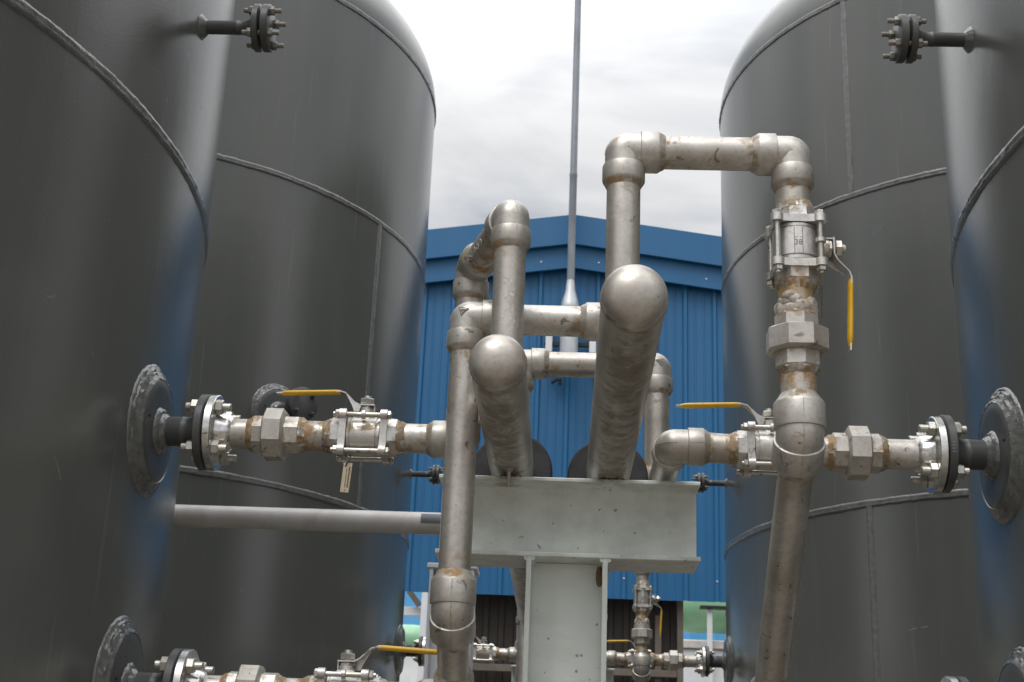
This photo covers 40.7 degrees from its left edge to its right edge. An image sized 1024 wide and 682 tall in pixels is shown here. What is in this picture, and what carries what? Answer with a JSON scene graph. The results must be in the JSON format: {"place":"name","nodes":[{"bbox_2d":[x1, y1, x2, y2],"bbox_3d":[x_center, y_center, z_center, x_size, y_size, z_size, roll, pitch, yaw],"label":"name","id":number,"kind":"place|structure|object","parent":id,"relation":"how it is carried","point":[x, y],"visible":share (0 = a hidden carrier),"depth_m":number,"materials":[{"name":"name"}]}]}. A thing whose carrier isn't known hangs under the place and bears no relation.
{"place":"outdoors","nodes":[
{"label":"outdoors","id":0,"kind":"place"},
{"bbox_2d":[405,215,725,602],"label":"blue shed","id":1,"kind":"structure","parent":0,"point":[686,266],"depth_m":15.74,"materials":[{"name":"metal"}]},
{"bbox_2d":[551,378,561,384],"bbox_3d":[0.503,0.465,15.588,0.144,0.093,0.051,-12,-23,35],"label":"cable clip","id":2,"kind":"object","parent":1,"relation":"attached to","point":[556,380],"visible":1,"depth_m":15.57,"materials":[{"name":"black plastic"}]},
{"bbox_2d":[544,0,595,352],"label":"lightning mast","id":3,"kind":"object","parent":1,"relation":"attached to","point":[568,344],"visible":0.59,"depth_m":15.86,"materials":[{"name":"metal"}]},
{"bbox_2d":[472,594,682,681],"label":"sheet door","id":4,"kind":"structure","parent":1,"relation":"attached to","point":[496,623],"depth_m":15.01,"materials":[{"name":"grey metal"}]},
{"bbox_2d":[473,594,676,681],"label":"door panel","id":5,"kind":"structure","parent":4,"relation":"in","point":[496,615],"depth_m":15.03,"materials":[{"name":"black metal"}]},
{"bbox_2d":[389,0,778,236],"label":"sky","id":6,"kind":"structure","parent":0,"point":[501,71],"materials":[{"name":"white"}]},
{"bbox_2d":[632,580,661,636],"bbox_3d":[0.670,1.323,6.811,0.147,0.273,0.097,1,-19,2],"label":"ball valve","id":7,"kind":"object","parent":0,"point":[644,597],"visible":1,"depth_m":6.80,"materials":[{"name":"metal"}]},
{"bbox_2d":[635,572,649,581],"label":"bent pipe","id":8,"kind":"object","parent":7,"relation":"attached to","point":[640,576],"visible":0.08,"depth_m":6.84,"materials":[{"name":"silver metal"}]},
{"bbox_2d":[750,371,825,681],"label":"bent pipe","id":9,"kind":"object","parent":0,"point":[799,424],"visible":1,"depth_m":2.35,"materials":[{"name":"silver metal"}]},
{"bbox_2d":[766,289,828,376],"bbox_3d":[0.490,-0.009,2.371,0.102,0.150,0.102,1,-19,2],"label":"pipe union","id":10,"kind":"object","parent":9,"relation":"attached to","point":[797,336],"visible":0.96,"depth_m":2.33,"materials":[{"name":"silver metal"}]},
{"bbox_2d":[778,283,813,298],"bbox_3d":[0.493,-0.070,2.392,0.060,0.044,0.060,1,-19,2],"label":"pipe nipple","id":11,"kind":"object","parent":10,"relation":"on","point":[804,292],"visible":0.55,"depth_m":2.37,"materials":[{"name":"metal"}]},
{"label":"ground","id":12,"kind":"structure","parent":0,"visible":0},
{"bbox_2d":[0,0,286,681],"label":"storage tank","id":13,"kind":"object","parent":12,"relation":"on","point":[110,116],"visible":0.98,"depth_m":2.58,"materials":[{"name":"grey metal"}]},
{"bbox_2d":[154,649,221,681],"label":"flanged pipe","id":14,"kind":"object","parent":13,"relation":"attached to","point":[190,667],"visible":0.91,"depth_m":2.62,"materials":[{"name":"silver metal"}]},
{"bbox_2d":[219,665,302,681],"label":"pipe union","id":15,"kind":"object","parent":14,"relation":"attached to","point":[250,673],"visible":1,"depth_m":2.62,"materials":[{"name":"silver metal"}]},
{"bbox_2d":[180,395,246,470],"bbox_3d":[-0.592,0.188,2.812,0.136,0.155,0.155,1,-19,2],"label":"flanged pipe","id":16,"kind":"object","parent":13,"relation":"attached to","point":[223,434],"visible":0.9,"depth_m":2.78,"materials":[{"name":"silver metal"}]},
{"bbox_2d":[245,408,323,460],"bbox_3d":[-0.451,0.191,2.806,0.176,0.102,0.102,1,-19,2],"label":"pipe union","id":17,"kind":"object","parent":16,"relation":"attached to","point":[275,434],"visible":0.97,"depth_m":2.77,"materials":[{"name":"silver metal"}]},
{"bbox_2d":[173,504,440,534],"bbox_3d":[-3.251,0.594,5.194,6.100,0.081,0.082,1,-19,2],"label":"conduit pipe","id":18,"kind":"object","parent":13,"relation":"attached to","point":[334,520],"visible":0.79,"depth_m":5.06,"materials":[{"name":"grey metal"}]},
{"bbox_2d":[155,0,443,681],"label":"storage tank","id":19,"kind":"object","parent":12,"relation":"on","point":[313,277],"visible":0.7,"depth_m":6.71,"materials":[{"name":"grey metal"}]},
{"bbox_2d":[413,636,425,666],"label":"flanged pipe","id":20,"kind":"object","parent":19,"relation":"attached to","point":[416,642],"visible":0.26,"depth_m":7.16,"materials":[{"name":"metal"}]},
{"bbox_2d":[403,624,419,644],"bbox_3d":[-3.300,7.581,24.266,3.400,5.210,0.558,1,-19,2],"label":"air receiver","id":21,"kind":"object","parent":12,"relation":"on","point":[412,632],"visible":0.11,"depth_m":24.75,"materials":[{"name":"paint"}]},
{"bbox_2d":[404,592,427,681],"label":"steel frame","id":22,"kind":"object","parent":12,"relation":"on","point":[421,611],"visible":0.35,"depth_m":22.95,"materials":[{"name":"white paint"}]},
{"bbox_2d":[423,563,479,678],"bbox_3d":[-0.237,1.826,4.225,0.164,2.268,0.160,1,-19,2],"label":"short post","id":23,"kind":"object","parent":12,"relation":"on","point":[430,664],"visible":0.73,"depth_m":4.49,"materials":[{"name":"grey metal"}]},
{"bbox_2d":[399,592,713,681],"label":"boundary wall","id":24,"kind":"structure","parent":12,"relation":"on","point":[409,672],"depth_m":30.71,"materials":[{"name":"white paint"}]},
{"bbox_2d":[511,665,613,681],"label":"pipe support","id":25,"kind":"object","parent":12,"relation":"on","point":[609,675],"visible":0.07,"depth_m":7.35,"materials":[{"name":"grey paint"}]},
{"bbox_2d":[469,334,552,640],"bbox_3d":[0.075,1.065,5.345,0.182,0.181,6.400,1,-19,2],"label":"header pipe","id":26,"kind":"object","parent":25,"relation":"on","point":[511,446],"visible":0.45,"depth_m":2.54,"materials":[{"name":"silver metal"}]},
{"bbox_2d":[403,199,530,457],"bbox_3d":[-0.066,-0.012,2.741,0.159,0.450,0.417,14,-22,-30],"label":"bent pipe","id":27,"kind":"object","parent":26,"relation":"attached to","point":[500,246],"visible":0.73,"depth_m":2.62,"materials":[{"name":"silver metal"}]},
{"bbox_2d":[276,390,405,465],"bbox_3d":[-0.349,0.171,2.810,0.273,0.147,0.097,1,-19,2],"label":"ball valve","id":28,"kind":"object","parent":27,"relation":"attached to","point":[364,434],"visible":0.97,"depth_m":2.77,"materials":[{"name":"metal"}]},
{"bbox_2d":[340,454,352,492],"bbox_3d":[-0.329,0.262,2.739,0.020,0.078,0.010,1,-19,2],"label":"valve tag","id":29,"kind":"object","parent":28,"relation":"hanging from","point":[346,476],"visible":1,"depth_m":2.74,"materials":[{"name":"beige paper"}]},
{"bbox_2d":[499,633,516,661],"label":"bent pipe","id":30,"kind":"object","parent":26,"relation":"attached to","point":[509,654],"visible":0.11,"depth_m":7.17,"materials":[{"name":"silver metal"}]},
{"bbox_2d":[473,636,498,663],"bbox_3d":[-0.201,1.607,7.215,0.273,0.147,0.097,1,-19,2],"label":"ball valve","id":31,"kind":"object","parent":30,"relation":"attached to","point":[483,651],"visible":0.72,"depth_m":7.17,"materials":[{"name":"metal"}]},
{"bbox_2d":[515,610,523,681],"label":"bent pipe","id":32,"kind":"object","parent":26,"relation":"attached to","point":[519,661],"visible":0.08,"depth_m":7.02,"materials":[{"name":"grey metal"}]},
{"bbox_2d":[524,348,730,480],"bbox_3d":[0.302,0.155,3.107,0.348,0.400,0.719,14,-22,-31],"label":"bent pipe","id":33,"kind":"object","parent":26,"relation":"attached to","point":[669,454],"visible":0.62,"depth_m":3.26,"materials":[{"name":"silver metal"}]},
{"bbox_2d":[675,402,777,477],"bbox_3d":[0.466,0.195,2.774,0.273,0.147,0.097,1,-19,2],"label":"ball valve","id":34,"kind":"object","parent":33,"relation":"attached to","point":[750,450],"visible":0.59,"depth_m":2.74,"materials":[{"name":"metal"}]},
{"bbox_2d":[606,614,623,667],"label":"bent pipe","id":35,"kind":"object","parent":25,"relation":"on","point":[613,658],"visible":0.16,"depth_m":7.15,"materials":[{"name":"silver metal"}]},
{"bbox_2d":[607,640,655,669],"bbox_3d":[0.615,1.631,7.179,0.273,0.147,0.097,1,-19,2],"label":"ball valve","id":36,"kind":"object","parent":35,"relation":"attached to","point":[628,657],"visible":0.5,"depth_m":7.14,"materials":[{"name":"metal"}]},
{"bbox_2d":[632,646,650,681],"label":"bent pipe","id":37,"kind":"object","parent":25,"relation":"attached to","point":[641,664],"visible":1,"depth_m":6.70,"materials":[{"name":"silver metal"}]},
{"bbox_2d":[631,615,651,646],"bbox_3d":[0.638,1.428,6.776,0.102,0.150,0.102,1,-19,2],"label":"pipe union","id":38,"kind":"object","parent":37,"relation":"attached to","point":[641,633],"visible":1,"depth_m":6.74,"materials":[{"name":"silver metal"}]},
{"bbox_2d":[636,613,647,618],"bbox_3d":[0.641,1.367,6.797,0.060,0.044,0.060,1,-19,2],"label":"pipe nipple","id":39,"kind":"object","parent":38,"relation":"on","point":[643,616],"visible":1,"depth_m":6.77,"materials":[{"name":"silver metal"}]},
{"bbox_2d":[435,474,700,681],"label":"pipe support","id":40,"kind":"object","parent":12,"relation":"on","point":[560,540],"visible":0.9,"depth_m":2.91,"materials":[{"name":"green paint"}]},
{"bbox_2d":[596,566,601,586],"bbox_3d":[0.182,0.490,2.867,0.015,0.042,0.016,1,-19,2],"label":"mud nest","id":41,"kind":"object","parent":40,"relation":"attached to","point":[599,576],"visible":0.92,"depth_m":2.86,"materials":[{"name":"brown soil"}]},
{"bbox_2d":[567,264,668,577],"bbox_3d":[0.283,1.021,5.168,0.181,0.181,6.750,1,-19,2],"label":"header pipe","id":42,"kind":"object","parent":40,"relation":"on","point":[634,303],"visible":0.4,"depth_m":2.22,"materials":[{"name":"silver metal"}]},
{"bbox_2d":[418,300,599,681],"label":"bent pipe","id":43,"kind":"object","parent":42,"relation":"attached to","point":[452,615],"visible":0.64,"depth_m":2.59,"materials":[{"name":"silver metal"}]},
{"bbox_2d":[301,645,436,681],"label":"ball valve","id":44,"kind":"object","parent":43,"relation":"attached to","point":[348,664],"visible":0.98,"depth_m":2.63,"materials":[{"name":"metal"}]},
{"bbox_2d":[602,131,813,279],"bbox_3d":[0.347,-0.179,2.435,0.379,0.414,0.076,1,-19,2],"label":"bent pipe","id":45,"kind":"object","parent":42,"relation":"on","point":[633,159],"visible":0.93,"depth_m":2.45,"materials":[{"name":"silver metal"}]},
{"bbox_2d":[764,198,853,351],"bbox_3d":[0.521,-0.114,2.406,0.147,0.273,0.097,1,-19,2],"label":"ball valve","id":46,"kind":"object","parent":45,"relation":"attached to","point":[801,248],"visible":0.98,"depth_m":2.39,"materials":[{"name":"metal"}]},
{"bbox_2d":[818,281,822,318],"bbox_3d":[0.539,-0.072,2.415,0.011,0.077,0.031,1,-19,2],"label":"valve tag","id":47,"kind":"object","parent":46,"relation":"hanging from","point":[821,303],"visible":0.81,"depth_m":2.40,"materials":[{"name":"grey metal"}]},
{"bbox_2d":[683,639,723,681],"bbox_3d":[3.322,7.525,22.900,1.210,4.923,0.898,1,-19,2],"label":"machine cabinet","id":48,"kind":"object","parent":12,"relation":"on","point":[691,647],"visible":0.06,"depth_m":23.23,"materials":[{"name":"white metal"}]},
{"bbox_2d":[683,601,725,639],"bbox_3d":[4.786,7.129,23.290,4.216,6.053,0.911,1,-19,2],"label":"air receiver","id":49,"kind":"object","parent":12,"relation":"on","point":[694,618],"visible":0.08,"depth_m":23.77,"materials":[{"name":"paint"}]},
{"bbox_2d":[690,633,724,640],"bbox_3d":[4.056,6.031,25.001,1.632,2.448,0.027,1,-19,2],"label":"sheet panel","id":50,"kind":"object","parent":12,"relation":"on","point":[703,636],"visible":0.13,"depth_m":25.22,"materials":[{"name":"blue metal"}]},
{"bbox_2d":[699,605,725,681],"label":"steel frame","id":51,"kind":"object","parent":12,"relation":"on","point":[709,608],"visible":0.59,"depth_m":23.22,"materials":[{"name":"white paint"}]},
{"bbox_2d":[692,0,981,681],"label":"storage tank","id":52,"kind":"object","parent":12,"relation":"on","point":[887,592],"visible":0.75,"depth_m":6.51,"materials":[{"name":"grey metal"}]},
{"bbox_2d":[685,647,714,676],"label":"flanged pipe","id":53,"kind":"object","parent":52,"relation":"attached to","point":[697,661],"visible":1,"depth_m":7.12,"materials":[{"name":"metal"}]},
{"bbox_2d":[656,650,684,670],"bbox_3d":[0.820,1.660,7.162,0.154,0.102,0.102,1,-19,2],"label":"pipe union","id":54,"kind":"object","parent":53,"relation":"attached to","point":[672,660],"visible":1,"depth_m":7.13,"materials":[{"name":"silver metal"}]},
{"bbox_2d":[881,0,1023,681],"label":"storage tank","id":55,"kind":"object","parent":12,"relation":"on","point":[979,44],"visible":0.95,"depth_m":2.85,"materials":[{"name":"grey metal"}]},
{"bbox_2d":[887,416,969,494],"bbox_3d":[0.820,0.228,2.751,0.154,0.155,0.155,1,-19,2],"label":"flanged pipe","id":56,"kind":"object","parent":55,"relation":"attached to","point":[923,453],"visible":0.94,"depth_m":2.72,"materials":[{"name":"silver metal"}]},
{"bbox_2d":[823,426,889,479],"bbox_3d":[0.672,0.224,2.758,0.154,0.102,0.102,1,-19,2],"label":"pipe union","id":57,"kind":"object","parent":56,"relation":"attached to","point":[857,452],"visible":0.81,"depth_m":2.72,"materials":[{"name":"silver metal"}]},
{"bbox_2d":[941,676,958,681],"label":"flanged pipe","id":58,"kind":"object","parent":55,"relation":"attached to","point":[949,679],"visible":1,"depth_m":2.59,"materials":[{"name":"silver metal"}]}
]}

